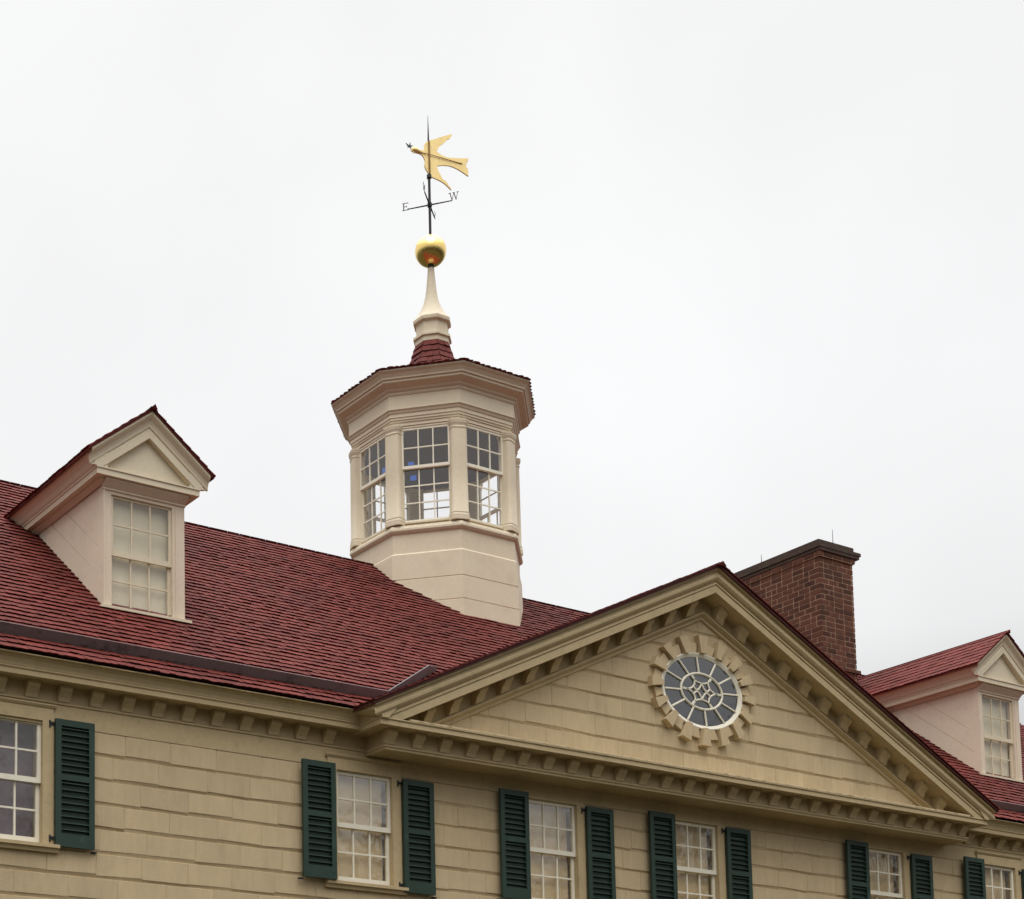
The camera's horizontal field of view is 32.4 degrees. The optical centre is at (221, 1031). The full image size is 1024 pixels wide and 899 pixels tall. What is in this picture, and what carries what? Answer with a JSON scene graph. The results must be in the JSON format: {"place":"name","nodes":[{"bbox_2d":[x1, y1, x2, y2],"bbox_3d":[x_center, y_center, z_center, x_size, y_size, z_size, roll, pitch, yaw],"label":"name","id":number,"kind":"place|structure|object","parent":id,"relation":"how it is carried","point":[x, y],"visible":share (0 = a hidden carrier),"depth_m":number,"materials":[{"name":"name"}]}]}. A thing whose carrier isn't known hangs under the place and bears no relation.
{"place":"outdoors","nodes":[
{"label":"outdoors","id":0,"kind":"place"},
{"bbox_2d":[0,267,1023,898],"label":"mansion","id":1,"kind":"structure","parent":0,"point":[408,701],"depth_m":23.75,"materials":[{"name":"beige paint"}]},
{"bbox_2d":[0,696,59,853],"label":"window","id":2,"kind":"structure","parent":1,"relation":"in","point":[26,751],"depth_m":19.58,"materials":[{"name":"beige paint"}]},
{"bbox_2d":[324,752,408,895],"bbox_3d":[1.769,-2.634,21.950,1.260,1.720,0.355,3,-7,-31],"label":"window","id":3,"kind":"structure","parent":1,"relation":"in","point":[368,796],"depth_m":22.00,"materials":[{"name":"glass"}]},
{"bbox_2d":[402,126,468,268],"bbox_3d":[3.806,-14.745,30.216,1.229,2.880,0.778,3,-7,-31],"label":"weather vane","id":4,"kind":"object","parent":1,"relation":"on","point":[430,249],"visible":1,"depth_m":30.13,"materials":[{"name":"gold metal"}]},
{"bbox_2d":[529,795,586,898],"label":"window","id":5,"kind":"structure","parent":1,"relation":"in","point":[557,827],"depth_m":23.67,"materials":[{"name":"glass"}]},
{"bbox_2d":[675,817,726,898],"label":"window","id":6,"kind":"structure","parent":1,"relation":"in","point":[700,845],"depth_m":25.09,"materials":[{"name":"glass"}]},
{"bbox_2d":[869,846,910,898],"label":"window","id":7,"kind":"structure","parent":1,"relation":"in","point":[889,868],"depth_m":27.27,"materials":[{"name":"glass"}]},
{"bbox_2d":[975,851,1021,898],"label":"window","id":8,"kind":"structure","parent":1,"relation":"in","point":[1001,882],"depth_m":28.73,"materials":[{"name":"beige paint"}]},
{"bbox_2d":[0,0,1023,724],"label":"sky","id":9,"kind":"structure","parent":0,"point":[753,270],"materials":[{"name":"white"}]}
]}

